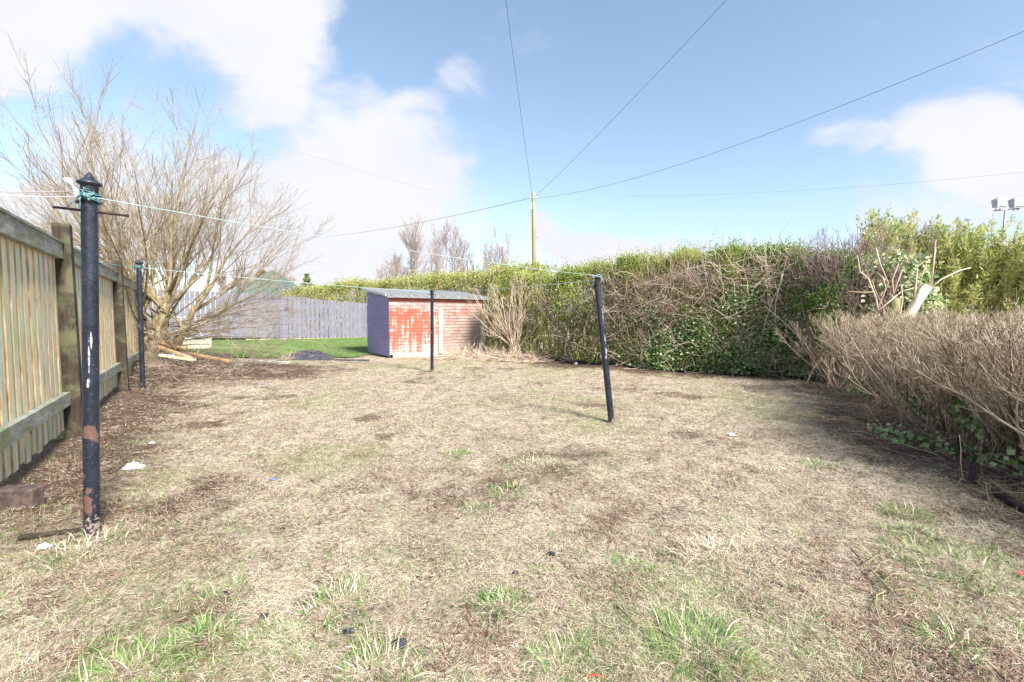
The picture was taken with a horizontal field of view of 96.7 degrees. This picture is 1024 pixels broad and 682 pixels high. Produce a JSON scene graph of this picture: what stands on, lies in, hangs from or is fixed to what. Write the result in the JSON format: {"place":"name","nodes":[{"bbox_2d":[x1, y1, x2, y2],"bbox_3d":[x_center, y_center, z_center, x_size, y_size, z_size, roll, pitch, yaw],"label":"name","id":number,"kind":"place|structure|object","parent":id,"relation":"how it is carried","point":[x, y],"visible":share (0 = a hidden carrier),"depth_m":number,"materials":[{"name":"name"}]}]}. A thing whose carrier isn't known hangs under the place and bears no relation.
{"place":"outdoors","nodes":[
{"label":"outdoors","id":0,"kind":"place"},
{"bbox_2d":[171,335,374,357],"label":"lawn","id":1,"kind":"structure","parent":0,"point":[318,346],"depth_m":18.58,"materials":[{"name":"green plant"}]},
{"bbox_2d":[182,338,211,347],"bbox_3d":[-12.464,0.083,17.328,1.560,0.379,0.860,0,3,0],"label":"planter box","id":2,"kind":"object","parent":1,"relation":"on","point":[206,341],"visible":0.26,"depth_m":17.09,"materials":[{"name":"brown wood"}]},
{"bbox_2d":[250,349,344,358],"bbox_3d":[-6.301,0.390,14.075,3.135,0.269,1.956,0,3,0],"label":"slate heap","id":3,"kind":"object","parent":1,"relation":"on","point":[307,354],"visible":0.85,"depth_m":13.77,"materials":[{"name":"grey stone"}]},
{"bbox_2d":[0,318,1023,681],"bbox_3d":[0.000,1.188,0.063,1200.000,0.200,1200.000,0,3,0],"label":"ground","id":4,"kind":"structure","parent":0,"point":[50,448],"depth_m":3.03,"materials":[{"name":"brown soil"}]},
{"bbox_2d":[0,484,44,509],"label":"brick","id":5,"kind":"object","parent":4,"relation":"on","point":[24,495],"visible":0.95,"depth_m":2.99,"materials":[{"name":"brown brick"}]},
{"bbox_2d":[38,542,52,548],"bbox_3d":[-2.520,1.100,2.449,0.057,0.027,0.049,0,3,0],"label":"crumpled paper","id":6,"kind":"object","parent":4,"relation":"on","point":[45,545],"visible":0.97,"depth_m":2.44,"materials":[{"name":"white paper"}]},
{"bbox_2d":[17,527,82,538],"bbox_3d":[-2.635,1.102,2.618,0.313,0.015,0.025,-1,3,-19],"label":"timber plank","id":7,"kind":"object","parent":4,"relation":"on","point":[48,533],"visible":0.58,"depth_m":2.60,"materials":[{"name":"brown wood"}]},
{"bbox_2d":[8,520,133,578],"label":"grass tuft","id":8,"kind":"object","parent":4,"relation":"on","point":[115,546],"visible":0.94,"depth_m":2.45,"materials":[{"name":"plant"}]},
{"bbox_2d":[0,207,146,481],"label":"picket fence","id":9,"kind":"object","parent":4,"relation":"on","point":[40,349],"visible":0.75,"depth_m":4.20,"materials":[{"name":"beige wood"}]},
{"bbox_2d":[52,172,128,539],"bbox_3d":[-2.355,0.169,2.551,0.362,2.196,0.120,2,3,0],"label":"clothes pole","id":10,"kind":"object","parent":4,"relation":"on","point":[90,212],"visible":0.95,"depth_m":2.53,"materials":[{"name":"black metal"}]},
{"bbox_2d":[0,194,76,196],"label":"clothes line","id":11,"kind":"object","parent":10,"relation":"attached to","point":[40,196],"visible":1,"depth_m":2.38,"materials":[{"name":"plastic"}]},
{"bbox_2d":[0,190,78,192],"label":"clothes line","id":12,"kind":"object","parent":10,"relation":"attached to","point":[40,192],"visible":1,"depth_m":2.57,"materials":[{"name":"white plastic"}]},
{"bbox_2d":[63,177,78,195],"bbox_3d":[-2.648,-0.929,2.747,0.100,0.123,0.031,0,3,0],"label":"plastic scrap","id":13,"kind":"object","parent":10,"relation":"attached to","point":[68,180],"visible":0.81,"depth_m":2.75,"materials":[{"name":"white plastic"}]},
{"bbox_2d":[67,187,603,283],"bbox_3d":[-0.672,-0.750,3.904,4.509,0.308,0.123,-3,4,-40],"label":"clothes line","id":14,"kind":"object","parent":10,"relation":"attached to","point":[86,196],"visible":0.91,"depth_m":2.65,"materials":[{"name":"fabric"}]},
{"bbox_2d":[57,624,194,681],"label":"grass tuft","id":15,"kind":"object","parent":4,"relation":"on","point":[140,645],"visible":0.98,"depth_m":1.65,"materials":[{"name":"plant"}]},
{"bbox_2d":[120,460,146,469],"bbox_3d":[-3.114,1.016,3.746,0.151,0.068,0.103,0,3,0],"label":"crumpled paper","id":16,"kind":"object","parent":4,"relation":"on","point":[132,465],"visible":0.97,"depth_m":3.72,"materials":[{"name":"white paper"}]},
{"bbox_2d":[135,259,145,389],"bbox_3d":[-6.347,-0.201,7.798,0.132,2.381,0.113,-2,4,-40],"label":"clothes pole","id":17,"kind":"object","parent":4,"relation":"on","point":[140,326],"visible":0.94,"depth_m":7.77,"materials":[{"name":"black metal"}]},
{"bbox_2d":[132,264,423,291],"bbox_3d":[-4.131,-1.199,9.005,5.290,0.336,0.152,-2,3,-30],"label":"clothes line","id":18,"kind":"object","parent":17,"relation":"attached to","point":[136,266],"visible":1,"depth_m":8.42,"materials":[{"name":"teal plastic"}]},
{"bbox_2d":[0,35,338,383],"label":"willow tree","id":19,"kind":"object","parent":4,"relation":"on","point":[156,328],"visible":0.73,"depth_m":10.35,"materials":[{"name":"brown plant"}]},
{"bbox_2d":[149,600,245,667],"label":"grass tuft","id":20,"kind":"object","parent":4,"relation":"on","point":[181,633],"visible":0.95,"depth_m":1.78,"materials":[{"name":"plant"}]},
{"bbox_2d":[192,353,230,360],"bbox_3d":[-8.779,0.466,13.179,1.213,0.240,0.200,0,3,0],"label":"sleeper","id":21,"kind":"object","parent":4,"relation":"on","point":[225,355],"visible":0.2,"depth_m":13.08,"materials":[{"name":"grey wood"}]},
{"bbox_2d":[129,337,295,383],"bbox_3d":[-7.224,0.296,10.071,4.658,0.832,3.888,0,3,0],"label":"brush pile","id":22,"kind":"object","parent":4,"relation":"on","point":[248,371],"visible":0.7,"depth_m":9.56,"materials":[{"name":"brown plant"}]},
{"bbox_2d":[156,341,186,349],"bbox_3d":[-7.834,0.099,10.489,0.614,0.223,0.100,-1,3,-10],"label":"timber plank","id":23,"kind":"object","parent":22,"relation":"on","point":[162,342],"visible":0.74,"depth_m":10.45,"materials":[{"name":"brown wood"}]},
{"bbox_2d":[155,345,192,357],"bbox_3d":[-7.452,0.248,10.046,1.032,0.288,0.100,1,3,17],"label":"timber plank","id":24,"kind":"object","parent":22,"relation":"on","point":[173,351],"visible":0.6,"depth_m":10.02,"materials":[{"name":"brown wood"}]},
{"bbox_2d":[158,354,195,360],"bbox_3d":[-7.153,0.356,9.726,0.780,0.152,0.100,0,3,4],"label":"timber plank","id":25,"kind":"object","parent":22,"relation":"on","point":[176,357],"visible":0.98,"depth_m":9.68,"materials":[{"name":"brown wood"}]},
{"bbox_2d":[184,352,231,362],"bbox_3d":[-6.857,0.362,10.252,1.291,0.200,0.120,1,3,18],"label":"timber plank","id":26,"kind":"object","parent":22,"relation":"on","point":[208,356],"visible":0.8,"depth_m":10.19,"materials":[{"name":"brown wood"}]},
{"bbox_2d":[184,573,253,611],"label":"grass tuft","id":27,"kind":"object","parent":4,"relation":"on","point":[213,591],"visible":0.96,"depth_m":2.08,"materials":[{"name":"plant"}]},
{"bbox_2d":[213,267,246,305],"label":"bare tree","id":28,"kind":"object","parent":4,"relation":"on","point":[220,279],"visible":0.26,"depth_m":45.44,"materials":[{"name":"brown plant"}]},
{"bbox_2d":[146,289,366,339],"bbox_3d":[-12.462,-1.222,22.114,11.081,2.465,0.092,-1,3,-20],"label":"board fence","id":29,"kind":"object","parent":4,"relation":"on","point":[357,328],"visible":0.45,"depth_m":22.65,"materials":[{"name":"grey wood"}]},
{"bbox_2d":[254,270,266,277],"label":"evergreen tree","id":30,"kind":"object","parent":4,"relation":"on","point":[262,273],"visible":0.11,"depth_m":43.34,"materials":[{"name":"plant"}]},
{"bbox_2d":[259,613,268,618],"bbox_3d":[-1.035,1.147,1.898,0.038,0.022,0.032,-1,3,-23],"label":"slag lump","id":31,"kind":"object","parent":4,"relation":"on","point":[263,616],"visible":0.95,"depth_m":1.89,"materials":[{"name":"grey stone"}]},
{"bbox_2d":[243,359,289,363],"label":"edging slab","id":32,"kind":"structure","parent":4,"relation":"on","point":[273,362],"depth_m":12.37,"materials":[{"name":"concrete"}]},
{"bbox_2d":[225,270,308,333],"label":"summerhouse","id":33,"kind":"structure","parent":4,"relation":"on","point":[289,284],"depth_m":29.46,"materials":[{"name":"green wood"}]},
{"bbox_2d":[229,607,308,662],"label":"grass tuft","id":34,"kind":"object","parent":4,"relation":"on","point":[247,636],"visible":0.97,"depth_m":1.78,"materials":[{"name":"plant"}]},
{"bbox_2d":[278,348,298,360],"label":"grass tuft","id":35,"kind":"object","parent":4,"relation":"on","point":[289,357],"visible":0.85,"depth_m":13.12,"materials":[{"name":"plant"}]},
{"bbox_2d":[284,275,295,282],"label":"bare tree","id":36,"kind":"object","parent":4,"relation":"on","point":[290,279],"visible":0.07,"depth_m":57.25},
{"bbox_2d":[300,273,312,287],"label":"fir tree","id":37,"kind":"object","parent":4,"relation":"on","point":[305,279],"visible":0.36,"depth_m":61.47,"materials":[{"name":"green plant"}]},
{"bbox_2d":[291,358,369,361],"bbox_3d":[-5.222,0.545,13.024,2.400,0.060,0.050,0,3,8],"label":"edging board","id":38,"kind":"object","parent":4,"relation":"on","point":[363,360],"visible":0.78,"depth_m":12.96,"materials":[{"name":"wood"}]},
{"bbox_2d":[288,567,382,632],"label":"grass tuft","id":39,"kind":"object","parent":4,"relation":"on","point":[340,588],"visible":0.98,"depth_m":2.02,"materials":[{"name":"plant"}]},
{"bbox_2d":[343,627,354,633],"bbox_3d":[-0.644,1.148,1.802,0.043,0.023,0.037,0,3,0],"label":"slag lump","id":40,"kind":"object","parent":4,"relation":"on","point":[349,630],"visible":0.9,"depth_m":1.80,"materials":[{"name":"grey stone"}]},
{"bbox_2d":[316,620,435,681],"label":"grass tuft","id":41,"kind":"object","parent":4,"relation":"on","point":[379,653],"visible":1,"depth_m":1.64,"materials":[{"name":"plant"}]},
{"bbox_2d":[374,252,406,281],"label":"bare tree","id":42,"kind":"object","parent":4,"relation":"on","point":[392,271],"visible":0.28,"depth_m":40.56,"materials":[{"name":"brown plant"}]},
{"bbox_2d":[391,638,406,649],"bbox_3d":[-0.431,1.148,1.724,0.065,0.037,0.052,0,3,0],"label":"slag lump","id":43,"kind":"object","parent":4,"relation":"on","point":[403,641],"visible":0.81,"depth_m":1.72,"materials":[{"name":"grey stone"}]},
{"bbox_2d":[383,242,424,282],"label":"bare tree","id":44,"kind":"object","parent":4,"relation":"on","point":[398,261],"visible":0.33,"depth_m":42.78,"materials":[{"name":"plant"}]},
{"bbox_2d":[397,213,430,289],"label":"bare tree","id":45,"kind":"object","parent":4,"relation":"on","point":[413,243],"visible":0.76,"depth_m":41.38,"materials":[{"name":"brown plant"}]},
{"bbox_2d":[278,252,565,348],"bbox_3d":[-5.692,-1.990,23.343,19.866,4.032,4.579,2,4,38],"label":"privet hedge","id":46,"kind":"object","parent":4,"relation":"on","point":[466,281],"visible":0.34,"depth_m":22.21,"materials":[{"name":"green plant"}]},
{"bbox_2d":[361,288,487,357],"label":"garden shed","id":47,"kind":"structure","parent":4,"relation":"on","point":[398,322],"depth_m":14.58,"materials":[{"name":"red wood"}]},
{"bbox_2d":[428,289,435,372],"bbox_3d":[-1.806,-0.169,10.322,0.137,2.051,0.137,3,4,45],"label":"clothes pole","id":48,"kind":"object","parent":4,"relation":"on","point":[431,294],"visible":0.95,"depth_m":10.29,"materials":[{"name":"black metal"}]},
{"bbox_2d":[419,223,451,285],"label":"bare tree","id":49,"kind":"object","parent":4,"relation":"on","point":[436,257],"visible":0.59,"depth_m":41.51,"materials":[{"name":"brown plant"}]},
{"bbox_2d":[440,213,469,287],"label":"bare tree","id":50,"kind":"object","parent":4,"relation":"on","point":[455,250],"visible":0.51,"depth_m":43.61,"materials":[{"name":"brown plant"}]},
{"bbox_2d":[442,448,473,458],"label":"grass tuft","id":51,"kind":"object","parent":4,"relation":"on","point":[466,451],"visible":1,"depth_m":4.19,"materials":[{"name":"plant"}]},
{"bbox_2d":[454,239,494,305],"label":"bare tree","id":52,"kind":"object","parent":4,"relation":"on","point":[468,256],"visible":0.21,"depth_m":43.81,"materials":[{"name":"plant"}]},
{"bbox_2d":[455,500,494,517],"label":"grass tuft","id":53,"kind":"object","parent":4,"relation":"on","point":[478,507],"visible":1,"depth_m":2.96,"materials":[{"name":"plant"}]},
{"bbox_2d":[486,313,506,350],"bbox_3d":[-0.524,-0.308,15.901,0.750,1.350,0.210,0,3,0],"label":"slat fence","id":54,"kind":"object","parent":4,"relation":"on","point":[488,331],"visible":0.18,"depth_m":15.88,"materials":[{"name":"brown wood"}]},
{"bbox_2d":[439,340,556,363],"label":"dead stalks","id":55,"kind":"object","parent":4,"relation":"on","point":[495,355],"visible":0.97,"depth_m":13.38,"materials":[{"name":"beige plant"}]},
{"bbox_2d":[480,227,520,318],"bbox_3d":[-0.962,-5.292,39.641,3.697,8.920,4.442,0,3,0],"label":"bare tree","id":56,"kind":"object","parent":4,"relation":"on","point":[501,254],"visible":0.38,"depth_m":38.96,"materials":[{"name":"plant"}]},
{"bbox_2d":[467,577,543,627],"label":"grass tuft","id":57,"kind":"object","parent":4,"relation":"on","point":[499,596],"visible":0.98,"depth_m":1.96,"materials":[{"name":"plant"}]},
{"bbox_2d":[487,479,531,501],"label":"grass tuft","id":58,"kind":"object","parent":4,"relation":"on","point":[516,490],"visible":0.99,"depth_m":3.26,"materials":[{"name":"plant"}]},
{"bbox_2d":[466,270,555,357],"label":"bare shrub","id":59,"kind":"object","parent":4,"relation":"on","point":[518,325],"visible":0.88,"depth_m":13.43,"materials":[{"name":"brown plant"}]},
{"bbox_2d":[0,357,1023,681],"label":"dead straw","id":60,"kind":"object","parent":4,"relation":"on","point":[546,623],"visible":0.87,"depth_m":2.23,"materials":[{"name":"beige plant"}]},
{"bbox_2d":[528,192,539,265],"bbox_3d":[1.167,-3.860,23.781,0.552,7.710,0.334,-1,3,-25],"label":"telegraph pole","id":61,"kind":"object","parent":4,"relation":"on","point":[533,209],"visible":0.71,"depth_m":23.64,"materials":[{"name":"brown wood"}]},
{"bbox_2d":[315,198,528,237],"bbox_3d":[-8.539,-8.418,32.541,26.230,1.124,0.024,3,4,44],"label":"overhead wire","id":62,"kind":"object","parent":61,"relation":"attached to","point":[440,218],"visible":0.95,"depth_m":28.09,"materials":[{"name":"black metal"}]},
{"bbox_2d":[506,4,532,196],"bbox_3d":[0.465,-6.408,15.124,0.016,1.213,16.923,0,3,4],"label":"overhead wire","id":63,"kind":"object","parent":61,"relation":"attached to","point":[518,95],"visible":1,"depth_m":10.34,"materials":[{"name":"black metal"}]},
{"bbox_2d":[539,6,720,192],"bbox_3d":[2.314,-6.408,15.123,0.016,1.213,17.037,0,3,-8],"label":"overhead wire","id":64,"kind":"object","parent":61,"relation":"attached to","point":[628,103],"visible":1,"depth_m":11.42,"materials":[{"name":"black metal"}]},
{"bbox_2d":[541,31,1023,197],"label":"overhead wire","id":65,"kind":"object","parent":61,"relation":"attached to","point":[805,119],"visible":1,"depth_m":10.13,"materials":[{"name":"black metal"}]},
{"bbox_2d":[499,451,576,480],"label":"grass tuft","id":66,"kind":"object","parent":4,"relation":"on","point":[537,466],"visible":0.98,"depth_m":3.78,"materials":[{"name":"plant"}]},
{"bbox_2d":[547,551,554,555],"bbox_3d":[0.208,1.115,2.384,0.044,0.024,0.038,-2,4,-38],"label":"slag lump","id":67,"kind":"object","parent":4,"relation":"on","point":[549,553],"visible":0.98,"depth_m":2.38,"materials":[{"name":"grey stone"}]},
{"bbox_2d":[512,624,609,681],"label":"grass tuft","id":68,"kind":"object","parent":4,"relation":"on","point":[555,657],"visible":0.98,"depth_m":1.65,"materials":[{"name":"plant"}]},
{"bbox_2d":[467,253,680,367],"bbox_3d":[1.618,-0.926,12.931,6.726,3.009,3.601,3,4,42],"label":"privet hedge","id":69,"kind":"object","parent":4,"relation":"on","point":[563,294],"visible":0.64,"depth_m":12.72,"materials":[{"name":"green plant"}]},
{"bbox_2d":[588,273,614,422],"bbox_3d":[1.110,0.152,5.392,0.253,1.935,0.188,-7,3,0],"label":"clothes pole","id":70,"kind":"object","parent":4,"relation":"on","point":[603,343],"visible":0.95,"depth_m":5.36,"materials":[{"name":"black metal"}]},
{"bbox_2d":[450,280,593,291],"bbox_3d":[-0.420,-0.905,7.775,0.009,0.136,5.656,-2,3,-29],"label":"clothes line","id":71,"kind":"object","parent":70,"relation":"attached to","point":[527,286],"visible":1,"depth_m":6.55,"materials":[{"name":"teal plastic"}]},
{"bbox_2d":[603,546,657,581],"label":"grass tuft","id":72,"kind":"object","parent":4,"relation":"on","point":[643,561],"visible":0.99,"depth_m":2.27,"materials":[{"name":"plant"}]},
{"bbox_2d":[616,605,658,650],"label":"fallen twig","id":73,"kind":"object","parent":4,"relation":"on","point":[635,624],"visible":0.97,"depth_m":1.82,"materials":[{"name":"brown wood"}]},
{"bbox_2d":[579,228,775,374],"bbox_3d":[3.859,-0.933,10.921,4.615,3.227,3.455,3,4,40],"label":"bramble thicket","id":74,"kind":"object","parent":4,"relation":"on","point":[677,261],"visible":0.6,"depth_m":10.62,"materials":[{"name":"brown plant"}]},
{"bbox_2d":[629,592,777,681],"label":"grass tuft","id":75,"kind":"object","parent":4,"relation":"on","point":[697,634],"visible":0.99,"depth_m":1.72,"materials":[{"name":"plant"}]},
{"bbox_2d":[588,238,833,379],"bbox_3d":[4.572,-0.849,10.382,5.660,3.138,2.413,2,4,34],"label":"ivy","id":76,"kind":"object","parent":4,"relation":"on","point":[784,362],"visible":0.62,"depth_m":9.96,"materials":[{"name":"green plant"}]},
{"bbox_2d":[660,529,786,593],"bbox_3d":[1.065,1.083,2.317,0.568,0.100,0.556,-1,3,-24],"label":"grass tuft","id":77,"kind":"object","parent":4,"relation":"on","point":[712,542],"visible":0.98,"depth_m":2.37,"materials":[{"name":"plant"}]},
{"bbox_2d":[665,222,848,375],"bbox_3d":[5.375,-0.851,9.987,3.095,3.162,3.784,-1,3,-21],"label":"evergreen shrub","id":78,"kind":"object","parent":4,"relation":"on","point":[760,252],"visible":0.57,"depth_m":9.60,"materials":[{"name":"green plant"}]},
{"bbox_2d":[796,457,840,470],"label":"grass tuft","id":79,"kind":"object","parent":4,"relation":"on","point":[817,461],"visible":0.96,"depth_m":3.84,"materials":[{"name":"plant"}]},
{"bbox_2d":[756,215,943,384],"bbox_3d":[6.292,-0.800,8.756,2.785,3.190,3.429,2,4,39],"label":"bare shrub","id":80,"kind":"object","parent":4,"relation":"on","point":[831,271],"visible":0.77,"depth_m":8.28,"materials":[{"name":"brown plant"}]},
{"bbox_2d":[764,249,954,384],"bbox_3d":[6.675,-0.426,8.630,3.404,2.462,2.098,0,3,0],"label":"variegated shrub","id":81,"kind":"object","parent":4,"relation":"on","point":[930,299],"visible":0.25,"depth_m":8.00,"materials":[{"name":"green plant"}]},
{"bbox_2d":[850,548,944,624],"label":"fallen twig","id":82,"kind":"object","parent":4,"relation":"on","point":[869,568],"visible":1,"depth_m":2.08,"materials":[{"name":"brown wood"}]},
{"bbox_2d":[776,287,1023,473],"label":"clipped hedge","id":83,"kind":"object","parent":4,"relation":"on","point":[941,360],"visible":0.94,"depth_m":4.25,"materials":[{"name":"brown plant"}]},
{"bbox_2d":[782,369,1023,527],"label":"dead canes","id":84,"kind":"object","parent":4,"relation":"on","point":[858,398],"visible":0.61,"depth_m":5.10,"materials":[{"name":"brown plant"}]},
{"bbox_2d":[871,498,943,523],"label":"grass tuft","id":85,"kind":"object","parent":4,"relation":"on","point":[917,513],"visible":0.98,"depth_m":2.91,"materials":[{"name":"plant"}]},
{"bbox_2d":[848,240,970,386],"bbox_3d":[6.001,-0.314,6.935,1.870,2.410,0.457,0,3,0],"label":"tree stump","id":86,"kind":"object","parent":4,"relation":"on","point":[920,296],"visible":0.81,"depth_m":6.82,"materials":[{"name":"beige wood"}]},
{"bbox_2d":[870,514,955,548],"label":"grass tuft","id":87,"kind":"object","parent":4,"relation":"on","point":[921,526],"visible":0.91,"depth_m":2.61,"materials":[{"name":"plant"}]},
{"bbox_2d":[842,370,1023,478],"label":"ivy","id":88,"kind":"object","parent":4,"relation":"on","point":[974,425],"visible":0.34,"depth_m":4.24,"materials":[{"name":"green plant"}]},
{"bbox_2d":[846,203,1023,358],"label":"evergreen shrub","id":89,"kind":"object","parent":4,"relation":"on","point":[976,283],"visible":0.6,"depth_m":8.72,"materials":[{"name":"green plant"}]},
{"bbox_2d":[877,527,1023,604],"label":"grass tuft","id":90,"kind":"object","parent":4,"relation":"on","point":[970,558],"visible":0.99,"depth_m":2.30,"materials":[{"name":"plant"}]},
{"bbox_2d":[902,609,1002,672],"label":"grass tuft","id":91,"kind":"object","parent":4,"relation":"on","point":[967,636],"visible":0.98,"depth_m":1.75,"materials":[{"name":"plant"}]},
{"bbox_2d":[967,461,978,484],"bbox_3d":[3.479,1.006,3.433,0.107,0.183,0.050,-2,4,-39],"label":"post stub","id":92,"kind":"object","parent":4,"relation":"on","point":[973,471],"visible":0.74,"depth_m":3.42,"materials":[{"name":"black wood"}]},
{"bbox_2d":[991,197,1023,302],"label":"floodlight mast","id":93,"kind":"object","parent":4,"relation":"on","point":[1014,203],"visible":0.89,"depth_m":25.49,"materials":[{"name":"grey metal"}]},
{"bbox_2d":[991,488,1023,513],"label":"edging board","id":94,"kind":"object","parent":4,"relation":"on","point":[1007,499],"visible":0.9,"depth_m":3.06,"materials":[{"name":"black wood"}]},
{"bbox_2d":[0,0,1023,317],"label":"sky","id":95,"kind":"structure","parent":0,"point":[421,94],"materials":[{"name":"blue"}]},
{"bbox_2d":[658,172,1019,195],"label":"overhead wire","id":96,"kind":"object","parent":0,"point":[832,188],"visible":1,"depth_m":48.59,"materials":[{"name":"black metal"}]}
]}

